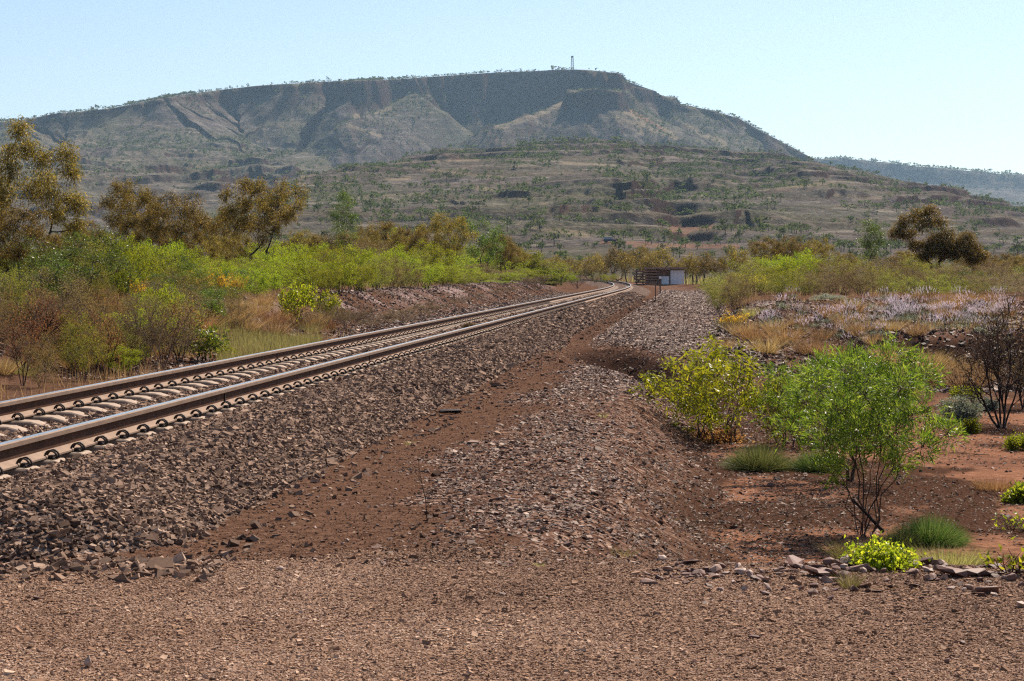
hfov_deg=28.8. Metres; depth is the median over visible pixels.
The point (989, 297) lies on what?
orange grass tussock
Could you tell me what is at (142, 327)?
brown shrub
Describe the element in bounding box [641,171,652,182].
hillside tree
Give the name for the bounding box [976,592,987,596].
rock
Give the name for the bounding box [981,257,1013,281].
rusty tree
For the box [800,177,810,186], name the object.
hillside tree
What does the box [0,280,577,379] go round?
bank rubble
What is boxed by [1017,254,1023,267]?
rusty tree
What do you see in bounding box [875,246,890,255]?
hillside tree
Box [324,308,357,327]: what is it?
twiggy shrub
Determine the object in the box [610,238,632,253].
hillside tree
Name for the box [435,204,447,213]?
hillside tree
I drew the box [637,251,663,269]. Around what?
plain tree
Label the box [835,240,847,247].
hillside tree
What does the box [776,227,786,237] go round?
hillside tree
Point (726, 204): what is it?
hillside tree
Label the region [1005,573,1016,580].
rock
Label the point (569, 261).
plain tree
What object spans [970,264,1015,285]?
brown shrub
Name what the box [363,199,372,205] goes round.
hillside tree
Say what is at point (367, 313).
twiggy shrub
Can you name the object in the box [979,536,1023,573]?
broadleaf weed
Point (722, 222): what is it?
hillside tree
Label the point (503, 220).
hillside tree
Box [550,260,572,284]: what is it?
plain tree
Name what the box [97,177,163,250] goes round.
rusty tree
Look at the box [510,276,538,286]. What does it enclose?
twiggy shrub
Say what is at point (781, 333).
orange grass tussock
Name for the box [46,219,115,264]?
rusty tree
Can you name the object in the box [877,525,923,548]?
spinifex hummock
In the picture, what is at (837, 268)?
brown shrub
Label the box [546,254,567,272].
plain tree
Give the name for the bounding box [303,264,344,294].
wattle bush
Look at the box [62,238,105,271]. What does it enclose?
olive shrub
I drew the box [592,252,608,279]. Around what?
plain tree
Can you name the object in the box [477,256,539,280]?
wattle bush
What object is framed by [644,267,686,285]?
storage shed
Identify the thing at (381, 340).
sleeper
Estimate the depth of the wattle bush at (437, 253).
118.69 m
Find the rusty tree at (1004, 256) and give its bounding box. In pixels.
[994,252,1023,275]
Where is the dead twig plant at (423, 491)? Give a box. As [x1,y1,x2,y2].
[415,455,431,522]
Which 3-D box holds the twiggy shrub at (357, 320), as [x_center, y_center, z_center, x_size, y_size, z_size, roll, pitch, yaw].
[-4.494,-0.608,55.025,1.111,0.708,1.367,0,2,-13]
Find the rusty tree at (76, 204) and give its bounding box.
[0,114,97,253]
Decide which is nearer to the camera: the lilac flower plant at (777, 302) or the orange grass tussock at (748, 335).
the orange grass tussock at (748, 335)
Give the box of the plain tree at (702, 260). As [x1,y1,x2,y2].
[689,251,716,279]
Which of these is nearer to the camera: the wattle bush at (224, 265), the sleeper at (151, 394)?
the sleeper at (151, 394)
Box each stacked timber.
[643,280,658,282]
[644,269,658,271]
[644,272,658,274]
[644,275,658,277]
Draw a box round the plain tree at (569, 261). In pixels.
[564,257,584,282]
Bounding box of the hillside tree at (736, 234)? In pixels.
[731,231,744,236]
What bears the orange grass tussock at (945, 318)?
on the ground at (474, 419)
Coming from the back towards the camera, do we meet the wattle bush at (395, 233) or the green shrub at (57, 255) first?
the wattle bush at (395, 233)
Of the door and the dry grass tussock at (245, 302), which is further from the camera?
the door
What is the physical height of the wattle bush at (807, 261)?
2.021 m
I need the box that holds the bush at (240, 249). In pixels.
[216,230,257,263]
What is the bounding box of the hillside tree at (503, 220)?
[499,216,514,231]
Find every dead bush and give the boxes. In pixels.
[941,287,1023,428]
[991,340,1023,408]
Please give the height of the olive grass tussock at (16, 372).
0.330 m
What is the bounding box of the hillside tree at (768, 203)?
[763,200,773,210]
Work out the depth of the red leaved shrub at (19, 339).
28.44 m
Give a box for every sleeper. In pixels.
[0,418,172,432]
[0,424,155,437]
[0,466,13,478]
[2,413,189,426]
[3,457,39,474]
[25,408,204,421]
[33,449,64,466]
[46,404,221,416]
[60,442,91,457]
[66,400,235,412]
[84,396,246,407]
[85,435,113,450]
[102,393,261,403]
[109,429,135,444]
[119,389,271,400]
[135,386,283,396]
[149,383,293,393]
[164,380,305,390]
[177,378,314,387]
[190,375,323,384]
[202,373,331,381]
[214,370,338,379]
[225,368,348,376]
[235,366,355,374]
[245,364,362,372]
[255,362,370,369]
[264,360,376,367]
[273,358,382,365]
[281,357,388,363]
[290,355,396,361]
[298,353,401,360]
[305,352,406,358]
[312,350,411,356]
[319,349,416,355]
[326,347,421,353]
[333,346,425,352]
[339,345,430,350]
[345,344,434,349]
[351,342,438,348]
[356,341,443,346]
[362,340,448,345]
[367,339,451,344]
[372,338,454,343]
[377,337,458,342]
[382,336,461,340]
[386,335,464,339]
[391,334,468,339]
[395,333,471,337]
[400,332,474,337]
[404,331,480,335]
[404,332,477,336]
[412,330,483,334]
[416,329,487,333]
[461,322,474,327]
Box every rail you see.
[0,278,614,421]
[0,279,631,471]
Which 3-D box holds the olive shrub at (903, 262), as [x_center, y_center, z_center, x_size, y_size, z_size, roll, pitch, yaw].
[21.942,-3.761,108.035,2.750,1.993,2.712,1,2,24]
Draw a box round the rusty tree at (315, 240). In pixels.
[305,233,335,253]
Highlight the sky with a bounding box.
[0,0,1023,174]
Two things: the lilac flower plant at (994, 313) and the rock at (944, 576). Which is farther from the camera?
the lilac flower plant at (994, 313)
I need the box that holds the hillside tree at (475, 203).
[468,197,489,210]
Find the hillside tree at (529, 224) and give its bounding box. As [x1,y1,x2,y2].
[521,222,539,231]
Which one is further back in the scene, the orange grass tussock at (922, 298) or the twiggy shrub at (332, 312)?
the orange grass tussock at (922, 298)
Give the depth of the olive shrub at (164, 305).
37.82 m
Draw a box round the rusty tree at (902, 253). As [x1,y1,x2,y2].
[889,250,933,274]
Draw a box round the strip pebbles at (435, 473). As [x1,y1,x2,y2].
[111,297,674,560]
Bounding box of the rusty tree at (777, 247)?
[747,235,787,260]
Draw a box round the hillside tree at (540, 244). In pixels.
[536,241,547,252]
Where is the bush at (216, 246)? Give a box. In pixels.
[185,234,232,274]
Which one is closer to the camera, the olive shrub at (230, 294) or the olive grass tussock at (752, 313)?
the olive shrub at (230, 294)
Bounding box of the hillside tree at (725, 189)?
[719,185,732,194]
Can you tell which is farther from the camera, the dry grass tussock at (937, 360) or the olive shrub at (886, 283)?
the olive shrub at (886, 283)
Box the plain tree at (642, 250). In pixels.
[624,243,652,280]
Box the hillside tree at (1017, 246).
[1008,243,1023,255]
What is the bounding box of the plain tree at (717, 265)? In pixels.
[704,256,729,282]
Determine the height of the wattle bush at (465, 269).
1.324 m
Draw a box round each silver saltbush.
[810,293,846,300]
[930,390,987,421]
[980,395,998,410]
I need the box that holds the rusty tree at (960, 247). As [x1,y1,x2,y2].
[884,202,991,290]
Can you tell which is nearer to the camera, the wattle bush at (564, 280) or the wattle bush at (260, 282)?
the wattle bush at (260, 282)
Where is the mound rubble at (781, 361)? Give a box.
[710,297,1023,392]
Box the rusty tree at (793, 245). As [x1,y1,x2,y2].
[772,233,810,264]
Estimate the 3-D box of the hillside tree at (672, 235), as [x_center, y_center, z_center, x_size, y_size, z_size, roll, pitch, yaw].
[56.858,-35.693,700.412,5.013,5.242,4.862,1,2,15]
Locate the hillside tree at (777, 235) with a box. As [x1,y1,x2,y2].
[774,233,783,241]
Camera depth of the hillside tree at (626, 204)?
907.71 m
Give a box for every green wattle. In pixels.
[749,346,931,481]
[768,330,969,534]
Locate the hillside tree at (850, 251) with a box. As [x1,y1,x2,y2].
[847,249,858,257]
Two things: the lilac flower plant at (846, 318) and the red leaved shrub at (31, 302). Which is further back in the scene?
the lilac flower plant at (846, 318)
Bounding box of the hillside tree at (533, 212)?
[532,210,549,217]
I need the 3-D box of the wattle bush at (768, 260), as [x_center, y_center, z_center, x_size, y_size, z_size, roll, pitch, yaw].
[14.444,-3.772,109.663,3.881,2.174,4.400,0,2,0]
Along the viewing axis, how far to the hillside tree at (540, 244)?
649.37 m
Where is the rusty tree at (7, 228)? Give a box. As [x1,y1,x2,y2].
[0,200,66,298]
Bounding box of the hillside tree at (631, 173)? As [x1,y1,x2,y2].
[628,171,640,180]
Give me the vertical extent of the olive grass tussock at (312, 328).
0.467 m
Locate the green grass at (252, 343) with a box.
[212,313,323,360]
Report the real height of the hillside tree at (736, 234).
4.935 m
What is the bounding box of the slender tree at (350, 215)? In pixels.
[327,188,360,249]
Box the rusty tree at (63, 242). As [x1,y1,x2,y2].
[38,234,88,260]
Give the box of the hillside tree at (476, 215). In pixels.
[472,210,486,217]
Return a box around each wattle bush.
[88,232,135,286]
[89,306,177,358]
[91,341,142,374]
[100,232,151,297]
[110,249,190,296]
[115,240,164,271]
[129,280,189,332]
[134,237,187,273]
[159,244,212,276]
[163,258,198,294]
[196,261,242,284]
[197,255,252,270]
[199,254,236,271]
[208,261,253,278]
[224,265,282,296]
[229,258,276,290]
[238,240,307,283]
[250,259,294,291]
[252,251,295,288]
[270,258,324,290]
[275,249,322,288]
[276,246,317,284]
[289,255,333,290]
[303,241,340,273]
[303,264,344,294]
[304,242,343,287]
[322,256,358,291]
[327,242,375,289]
[340,262,378,290]
[354,246,401,287]
[372,241,421,279]
[373,225,414,279]
[373,248,420,286]
[404,238,457,282]
[405,262,445,288]
[420,261,468,283]
[423,254,482,280]
[428,266,458,284]
[434,262,486,283]
[439,274,478,284]
[455,245,490,258]
[457,254,497,277]
[461,271,499,282]
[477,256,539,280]
[477,280,516,283]
[487,247,545,277]
[493,271,526,281]
[497,268,555,281]
[504,261,553,281]
[519,259,573,281]
[527,271,576,285]
[531,271,579,286]
[601,274,618,283]
[740,252,797,287]
[749,254,805,288]
[757,263,801,293]
[777,248,830,286]
[778,252,827,291]
[934,286,962,294]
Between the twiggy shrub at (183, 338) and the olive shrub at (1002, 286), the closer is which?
the twiggy shrub at (183, 338)
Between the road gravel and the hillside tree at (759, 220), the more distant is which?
the hillside tree at (759, 220)
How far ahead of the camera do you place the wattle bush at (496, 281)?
120.44 m
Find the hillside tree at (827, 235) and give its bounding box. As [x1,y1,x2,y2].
[820,232,838,241]
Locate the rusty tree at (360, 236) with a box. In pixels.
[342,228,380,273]
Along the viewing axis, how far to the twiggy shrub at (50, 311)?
32.42 m
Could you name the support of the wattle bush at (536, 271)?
on the ground at (474, 419)
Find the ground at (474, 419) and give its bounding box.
[0,277,1023,680]
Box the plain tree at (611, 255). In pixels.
[601,245,635,280]
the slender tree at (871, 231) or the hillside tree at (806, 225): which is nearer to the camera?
the slender tree at (871, 231)
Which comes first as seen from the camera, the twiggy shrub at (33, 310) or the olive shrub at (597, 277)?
the twiggy shrub at (33, 310)
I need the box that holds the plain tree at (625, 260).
[613,250,636,282]
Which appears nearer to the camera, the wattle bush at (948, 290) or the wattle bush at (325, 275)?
the wattle bush at (325, 275)
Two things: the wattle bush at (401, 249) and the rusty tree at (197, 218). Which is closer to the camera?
the rusty tree at (197, 218)
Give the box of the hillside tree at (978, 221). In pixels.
[967,219,981,227]
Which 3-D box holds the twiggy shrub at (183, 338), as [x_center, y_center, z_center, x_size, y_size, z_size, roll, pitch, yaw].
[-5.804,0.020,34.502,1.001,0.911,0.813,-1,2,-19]
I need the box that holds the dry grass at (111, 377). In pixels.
[0,287,352,399]
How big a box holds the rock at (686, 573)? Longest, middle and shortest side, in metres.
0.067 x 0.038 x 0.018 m
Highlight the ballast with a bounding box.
[0,291,645,584]
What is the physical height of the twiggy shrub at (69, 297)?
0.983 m
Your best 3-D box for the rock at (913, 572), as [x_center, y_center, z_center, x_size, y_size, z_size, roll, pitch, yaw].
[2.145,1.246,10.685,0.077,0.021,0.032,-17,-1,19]
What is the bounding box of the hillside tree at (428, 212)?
[421,210,434,220]
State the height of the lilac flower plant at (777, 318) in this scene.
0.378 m
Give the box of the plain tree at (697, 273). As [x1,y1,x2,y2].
[693,262,704,283]
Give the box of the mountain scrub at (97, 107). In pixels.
[0,65,828,192]
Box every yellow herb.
[838,531,930,571]
[992,510,1023,531]
[997,480,1023,503]
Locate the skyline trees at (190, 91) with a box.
[15,70,809,160]
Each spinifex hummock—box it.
[715,440,796,472]
[787,446,850,472]
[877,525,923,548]
[888,511,977,548]
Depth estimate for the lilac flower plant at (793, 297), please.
72.47 m
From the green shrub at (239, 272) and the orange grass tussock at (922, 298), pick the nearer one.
the green shrub at (239, 272)
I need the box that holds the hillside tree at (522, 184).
[513,181,527,188]
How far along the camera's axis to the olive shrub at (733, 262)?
107.42 m
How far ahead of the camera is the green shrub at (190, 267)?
47.99 m
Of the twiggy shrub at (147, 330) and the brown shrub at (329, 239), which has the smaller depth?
the twiggy shrub at (147, 330)
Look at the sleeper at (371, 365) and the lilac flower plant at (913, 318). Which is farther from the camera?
the lilac flower plant at (913, 318)
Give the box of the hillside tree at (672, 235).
[667,232,680,239]
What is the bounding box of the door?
[661,276,668,283]
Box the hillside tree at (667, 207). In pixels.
[659,204,676,213]
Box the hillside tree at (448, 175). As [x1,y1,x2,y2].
[439,171,456,181]
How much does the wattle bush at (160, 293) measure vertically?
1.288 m
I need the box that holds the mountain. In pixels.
[0,69,818,236]
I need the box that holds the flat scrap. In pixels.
[440,409,461,412]
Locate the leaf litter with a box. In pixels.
[618,391,1023,565]
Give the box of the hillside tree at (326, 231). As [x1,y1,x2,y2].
[318,229,329,235]
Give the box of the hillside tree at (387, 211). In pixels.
[373,208,394,221]
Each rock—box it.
[84,655,90,665]
[639,578,657,583]
[658,555,666,560]
[663,566,672,570]
[680,572,690,575]
[681,559,698,563]
[691,569,705,575]
[710,564,721,573]
[734,568,745,574]
[746,569,752,576]
[747,634,759,638]
[749,575,760,580]
[760,590,770,594]
[764,582,771,590]
[786,555,803,566]
[793,563,802,568]
[801,565,829,576]
[807,589,817,594]
[809,564,827,567]
[810,583,818,587]
[821,576,832,582]
[823,557,835,564]
[825,568,837,575]
[830,577,842,581]
[832,565,840,570]
[836,570,849,577]
[839,564,847,569]
[840,554,852,563]
[845,563,869,570]
[852,586,859,591]
[857,582,871,587]
[860,567,866,572]
[866,566,879,570]
[905,570,918,573]
[919,557,932,564]
[923,574,930,579]
[927,573,936,580]
[931,560,939,564]
[932,565,967,576]
[940,574,947,578]
[955,568,985,576]
[963,584,973,589]
[975,586,998,593]
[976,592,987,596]
[982,571,995,575]
[990,573,999,577]
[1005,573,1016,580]
[1017,601,1023,607]
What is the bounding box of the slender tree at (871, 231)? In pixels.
[856,218,889,287]
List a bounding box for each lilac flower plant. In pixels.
[756,310,774,327]
[757,311,774,322]
[764,307,778,318]
[771,312,783,322]
[772,294,784,305]
[777,292,794,308]
[779,332,799,346]
[785,288,800,298]
[790,304,807,317]
[796,304,809,314]
[797,319,812,330]
[803,316,812,326]
[808,316,822,327]
[810,311,822,323]
[820,310,832,323]
[826,304,848,317]
[830,305,849,319]
[830,323,848,338]
[839,310,856,327]
[843,300,857,316]
[843,332,855,346]
[845,298,863,316]
[858,293,879,308]
[862,323,879,336]
[864,305,881,318]
[874,306,890,319]
[876,286,896,299]
[876,322,889,334]
[883,313,897,325]
[884,293,906,308]
[888,300,906,315]
[894,308,911,321]
[898,306,910,321]
[899,293,916,306]
[905,304,923,321]
[908,288,923,302]
[914,295,932,308]
[915,313,930,323]
[916,303,929,314]
[919,287,939,302]
[930,316,943,328]
[947,312,966,328]
[949,309,962,322]
[958,297,977,311]
[959,290,975,303]
[959,312,970,324]
[966,308,978,320]
[972,315,988,332]
[984,305,1004,322]
[1002,299,1019,316]
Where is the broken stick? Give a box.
[852,499,884,532]
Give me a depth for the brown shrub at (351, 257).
91.83 m
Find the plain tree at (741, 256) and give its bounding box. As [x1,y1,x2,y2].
[719,244,751,278]
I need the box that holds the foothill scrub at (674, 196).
[0,133,1023,278]
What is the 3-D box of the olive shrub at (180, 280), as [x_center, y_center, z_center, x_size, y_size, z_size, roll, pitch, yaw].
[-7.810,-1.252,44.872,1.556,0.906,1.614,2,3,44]
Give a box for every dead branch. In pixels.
[683,515,724,522]
[771,504,812,518]
[778,498,829,507]
[942,450,987,455]
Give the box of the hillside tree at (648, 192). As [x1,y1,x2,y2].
[645,189,655,197]
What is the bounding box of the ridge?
[815,158,1023,205]
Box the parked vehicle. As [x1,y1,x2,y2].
[603,237,615,242]
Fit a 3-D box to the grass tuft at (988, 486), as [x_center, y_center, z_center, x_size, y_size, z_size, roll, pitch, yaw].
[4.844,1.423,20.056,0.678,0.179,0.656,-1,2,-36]
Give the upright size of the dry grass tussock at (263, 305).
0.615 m
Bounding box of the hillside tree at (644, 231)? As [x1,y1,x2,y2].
[635,228,653,242]
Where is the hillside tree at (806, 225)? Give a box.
[797,221,809,232]
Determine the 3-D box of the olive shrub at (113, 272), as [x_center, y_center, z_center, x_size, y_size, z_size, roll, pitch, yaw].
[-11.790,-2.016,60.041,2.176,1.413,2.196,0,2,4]
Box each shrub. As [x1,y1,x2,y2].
[0,236,36,301]
[0,265,40,325]
[0,267,41,301]
[0,272,52,304]
[0,283,76,361]
[0,284,54,328]
[0,292,30,346]
[0,304,47,385]
[0,308,24,343]
[0,341,37,359]
[1,258,34,287]
[1,299,64,324]
[5,224,140,301]
[5,255,74,299]
[5,327,64,351]
[10,260,103,324]
[11,288,86,321]
[12,292,74,344]
[14,327,61,387]
[15,245,58,292]
[21,292,61,333]
[29,301,107,343]
[30,309,93,343]
[31,312,102,369]
[33,251,94,294]
[34,299,83,327]
[35,287,79,313]
[37,261,69,294]
[37,307,105,374]
[40,247,73,263]
[60,309,110,380]
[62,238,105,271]
[62,309,103,336]
[67,244,110,297]
[68,297,120,330]
[72,238,133,289]
[72,307,141,341]
[73,283,125,312]
[78,343,133,373]
[83,269,120,321]
[84,328,115,365]
[85,306,130,367]
[86,308,126,376]
[88,284,129,323]
[91,252,152,293]
[100,322,145,370]
[102,334,155,367]
[103,264,152,295]
[103,324,169,366]
[109,308,176,359]
[111,306,181,369]
[113,272,172,294]
[114,292,184,328]
[120,291,159,344]
[125,278,196,305]
[125,287,202,367]
[126,277,151,301]
[131,280,181,303]
[134,265,209,300]
[138,280,208,313]
[144,297,192,341]
[145,292,207,335]
[150,300,187,357]
[153,298,211,362]
[154,253,186,272]
[156,321,202,365]
[159,270,194,291]
[164,292,214,331]
[168,253,211,296]
[169,322,230,361]
[175,270,212,294]
[183,280,227,321]
[184,299,225,325]
[195,261,220,288]
[199,283,245,308]
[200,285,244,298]
[203,269,256,287]
[204,268,234,298]
[208,269,255,295]
[213,272,250,294]
[216,289,259,330]
[228,252,260,284]
[230,254,272,286]
[277,279,319,324]
[292,309,330,328]
[308,246,355,289]
[310,288,342,322]
[314,297,348,329]
[319,229,371,264]
[323,243,360,285]
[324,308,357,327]
[330,307,368,328]
[348,303,379,320]
[354,255,399,289]
[356,239,398,277]
[364,310,401,323]
[374,255,405,288]
[382,308,433,319]
[386,315,418,322]
[391,257,426,287]
[399,247,431,285]
[404,298,436,314]
[423,247,471,274]
[430,304,448,309]
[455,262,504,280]
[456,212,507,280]
[459,296,480,300]
[483,268,522,280]
[486,289,504,294]
[496,286,517,292]
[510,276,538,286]
[524,259,581,285]
[524,273,557,288]
[567,274,590,288]
[588,272,603,282]
[626,331,802,444]
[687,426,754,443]
[693,272,740,295]
[699,272,736,297]
[701,275,752,302]
[706,285,730,311]
[710,280,751,303]
[711,308,751,333]
[717,272,758,310]
[720,260,777,290]
[722,252,769,279]
[729,262,777,292]
[734,366,829,446]
[736,270,778,295]
[760,273,797,296]
[788,270,824,295]
[791,265,829,294]
[801,272,839,294]
[808,251,855,288]
[810,254,851,289]
[813,262,855,292]
[816,271,868,295]
[836,260,878,290]
[838,259,879,292]
[839,254,885,285]
[841,268,881,295]
[859,258,908,288]
[861,265,904,293]
[865,253,904,286]
[865,271,903,294]
[889,275,926,294]
[891,263,923,293]
[895,253,935,281]
[895,255,937,287]
[905,268,939,292]
[914,255,959,285]
[916,270,953,294]
[923,263,956,291]
[924,265,982,289]
[938,276,968,293]
[943,266,988,290]
[945,259,989,281]
[947,266,991,287]
[956,273,999,292]
[961,279,991,296]
[963,260,1014,288]
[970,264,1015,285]
[979,277,1023,293]
[981,284,1016,293]
[991,264,1023,287]
[1000,286,1023,295]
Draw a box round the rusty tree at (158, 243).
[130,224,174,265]
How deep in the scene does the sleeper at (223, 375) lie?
25.82 m
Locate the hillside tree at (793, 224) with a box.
[789,221,803,232]
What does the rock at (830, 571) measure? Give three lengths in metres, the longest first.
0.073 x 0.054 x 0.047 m
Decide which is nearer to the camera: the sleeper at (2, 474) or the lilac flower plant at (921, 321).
the sleeper at (2, 474)
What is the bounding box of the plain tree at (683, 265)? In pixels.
[675,258,692,281]
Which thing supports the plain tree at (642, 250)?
on the ground at (474, 419)
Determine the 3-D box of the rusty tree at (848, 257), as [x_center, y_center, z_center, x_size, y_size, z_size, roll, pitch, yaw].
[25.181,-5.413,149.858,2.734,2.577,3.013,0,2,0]
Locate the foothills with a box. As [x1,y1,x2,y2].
[1,138,1023,277]
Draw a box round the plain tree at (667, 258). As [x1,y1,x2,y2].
[643,244,678,266]
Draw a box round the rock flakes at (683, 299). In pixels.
[588,289,754,356]
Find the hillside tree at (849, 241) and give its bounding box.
[836,239,851,250]
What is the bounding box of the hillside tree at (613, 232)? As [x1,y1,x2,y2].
[609,229,618,236]
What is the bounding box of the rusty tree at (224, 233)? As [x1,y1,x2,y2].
[190,215,241,267]
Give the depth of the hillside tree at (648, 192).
993.69 m
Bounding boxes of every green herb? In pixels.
[948,385,984,398]
[956,414,983,433]
[1001,431,1023,450]
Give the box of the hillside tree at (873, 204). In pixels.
[868,202,879,207]
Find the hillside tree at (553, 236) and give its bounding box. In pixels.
[545,232,562,245]
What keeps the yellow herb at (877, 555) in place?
on the ground at (474, 419)
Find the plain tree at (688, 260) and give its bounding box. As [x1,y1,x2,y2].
[679,251,705,284]
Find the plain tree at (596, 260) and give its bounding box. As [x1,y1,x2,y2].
[580,252,603,276]
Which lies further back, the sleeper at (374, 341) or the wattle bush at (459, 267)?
the wattle bush at (459, 267)
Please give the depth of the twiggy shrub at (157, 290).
40.97 m
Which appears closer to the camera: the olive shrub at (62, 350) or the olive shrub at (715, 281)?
the olive shrub at (62, 350)
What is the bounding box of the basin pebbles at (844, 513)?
[653,378,1023,561]
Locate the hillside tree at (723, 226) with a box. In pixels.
[718,224,730,233]
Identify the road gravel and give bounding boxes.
[0,538,1023,680]
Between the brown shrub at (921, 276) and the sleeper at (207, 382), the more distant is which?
the brown shrub at (921, 276)
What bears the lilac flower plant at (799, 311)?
on the ground at (474, 419)
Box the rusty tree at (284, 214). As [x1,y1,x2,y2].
[213,175,311,263]
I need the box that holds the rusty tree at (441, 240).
[413,211,479,279]
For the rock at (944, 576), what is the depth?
10.49 m
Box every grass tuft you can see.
[610,544,642,556]
[805,533,879,559]
[823,563,882,587]
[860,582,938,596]
[900,541,997,564]
[966,475,1023,490]
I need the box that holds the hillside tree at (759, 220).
[750,215,770,228]
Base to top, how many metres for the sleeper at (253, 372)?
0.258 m
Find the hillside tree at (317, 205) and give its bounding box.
[312,202,323,208]
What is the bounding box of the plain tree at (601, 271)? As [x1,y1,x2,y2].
[594,262,611,278]
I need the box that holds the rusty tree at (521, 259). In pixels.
[503,248,529,276]
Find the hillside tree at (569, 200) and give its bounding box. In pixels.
[566,196,575,204]
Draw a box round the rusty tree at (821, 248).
[797,237,841,266]
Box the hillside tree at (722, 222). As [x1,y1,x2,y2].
[717,218,727,224]
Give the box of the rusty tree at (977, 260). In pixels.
[960,246,989,270]
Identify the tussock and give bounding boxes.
[0,356,25,374]
[2,358,26,373]
[18,366,40,376]
[22,338,67,357]
[55,349,94,370]
[152,344,169,355]
[156,340,189,354]
[191,309,239,330]
[213,344,237,353]
[214,309,264,326]
[220,297,262,310]
[223,308,280,331]
[226,298,277,320]
[237,293,283,315]
[245,290,276,305]
[253,305,303,324]
[256,316,304,334]
[269,305,313,320]
[278,311,325,328]
[299,308,335,324]
[300,320,327,332]
[321,318,343,328]
[706,335,743,347]
[720,319,756,335]
[726,319,788,340]
[735,328,795,353]
[741,305,766,317]
[749,320,827,344]
[758,319,792,330]
[777,311,814,325]
[778,329,843,354]
[799,323,839,341]
[799,336,858,358]
[811,298,851,317]
[822,307,874,325]
[826,297,877,312]
[831,314,889,336]
[852,331,890,344]
[854,340,916,361]
[867,348,941,372]
[871,298,898,306]
[875,316,916,331]
[890,319,936,335]
[892,354,977,382]
[898,383,933,395]
[901,290,952,303]
[912,348,973,368]
[923,362,988,385]
[925,305,953,316]
[926,298,953,310]
[927,353,981,373]
[929,292,964,301]
[933,306,962,319]
[934,292,968,303]
[934,365,994,387]
[947,291,978,303]
[947,359,1017,382]
[948,301,978,313]
[951,293,978,304]
[977,291,1008,302]
[982,289,1013,301]
[987,294,1022,306]
[989,308,1018,319]
[995,307,1023,318]
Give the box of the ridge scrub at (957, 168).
[811,155,1023,201]
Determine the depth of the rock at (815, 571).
10.56 m
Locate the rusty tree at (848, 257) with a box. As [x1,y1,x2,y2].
[830,253,860,272]
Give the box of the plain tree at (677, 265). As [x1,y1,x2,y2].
[671,261,681,266]
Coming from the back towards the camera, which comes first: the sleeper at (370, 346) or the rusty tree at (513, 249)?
the rusty tree at (513, 249)
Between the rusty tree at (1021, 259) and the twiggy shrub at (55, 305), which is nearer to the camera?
the twiggy shrub at (55, 305)
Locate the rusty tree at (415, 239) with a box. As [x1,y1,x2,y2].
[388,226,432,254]
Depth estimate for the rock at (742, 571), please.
10.64 m
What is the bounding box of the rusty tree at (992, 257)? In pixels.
[962,253,998,268]
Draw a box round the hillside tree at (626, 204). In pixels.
[621,202,632,211]
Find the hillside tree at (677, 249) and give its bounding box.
[671,247,686,252]
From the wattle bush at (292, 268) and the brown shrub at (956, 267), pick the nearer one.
the wattle bush at (292, 268)
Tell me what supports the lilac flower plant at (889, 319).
on the ground at (474, 419)
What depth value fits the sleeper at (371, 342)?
37.76 m
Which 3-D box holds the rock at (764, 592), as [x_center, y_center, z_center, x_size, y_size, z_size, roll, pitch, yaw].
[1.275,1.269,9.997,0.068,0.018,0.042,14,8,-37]
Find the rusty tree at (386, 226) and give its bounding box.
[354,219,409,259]
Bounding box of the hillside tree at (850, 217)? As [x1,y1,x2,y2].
[845,215,856,220]
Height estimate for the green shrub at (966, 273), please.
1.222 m
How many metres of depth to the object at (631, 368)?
40.83 m
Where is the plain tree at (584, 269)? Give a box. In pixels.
[578,263,598,279]
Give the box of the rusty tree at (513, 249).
[476,234,523,278]
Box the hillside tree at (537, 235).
[532,231,552,241]
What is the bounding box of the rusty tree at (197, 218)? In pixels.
[134,188,225,259]
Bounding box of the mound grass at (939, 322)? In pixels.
[730,289,1023,367]
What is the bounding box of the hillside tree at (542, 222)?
[530,218,547,225]
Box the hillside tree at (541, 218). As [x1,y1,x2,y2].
[530,217,545,227]
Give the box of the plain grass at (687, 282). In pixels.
[154,269,1020,293]
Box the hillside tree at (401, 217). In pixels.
[394,214,406,220]
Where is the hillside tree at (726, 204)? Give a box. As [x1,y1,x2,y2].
[721,201,733,205]
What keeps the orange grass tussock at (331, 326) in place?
on the ground at (474, 419)
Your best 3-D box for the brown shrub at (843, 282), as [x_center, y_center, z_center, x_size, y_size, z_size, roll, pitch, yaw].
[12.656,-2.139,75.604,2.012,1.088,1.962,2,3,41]
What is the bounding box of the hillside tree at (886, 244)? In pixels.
[878,240,892,250]
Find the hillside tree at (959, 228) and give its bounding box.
[954,223,967,230]
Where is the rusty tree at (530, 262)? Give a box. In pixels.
[519,252,537,272]
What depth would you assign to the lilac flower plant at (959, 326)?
42.98 m
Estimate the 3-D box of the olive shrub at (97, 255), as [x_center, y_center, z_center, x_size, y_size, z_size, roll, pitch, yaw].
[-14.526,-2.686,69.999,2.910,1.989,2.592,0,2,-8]
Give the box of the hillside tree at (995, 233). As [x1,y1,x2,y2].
[992,230,1006,240]
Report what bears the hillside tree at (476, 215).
on the foothills
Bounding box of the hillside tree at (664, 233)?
[654,229,671,240]

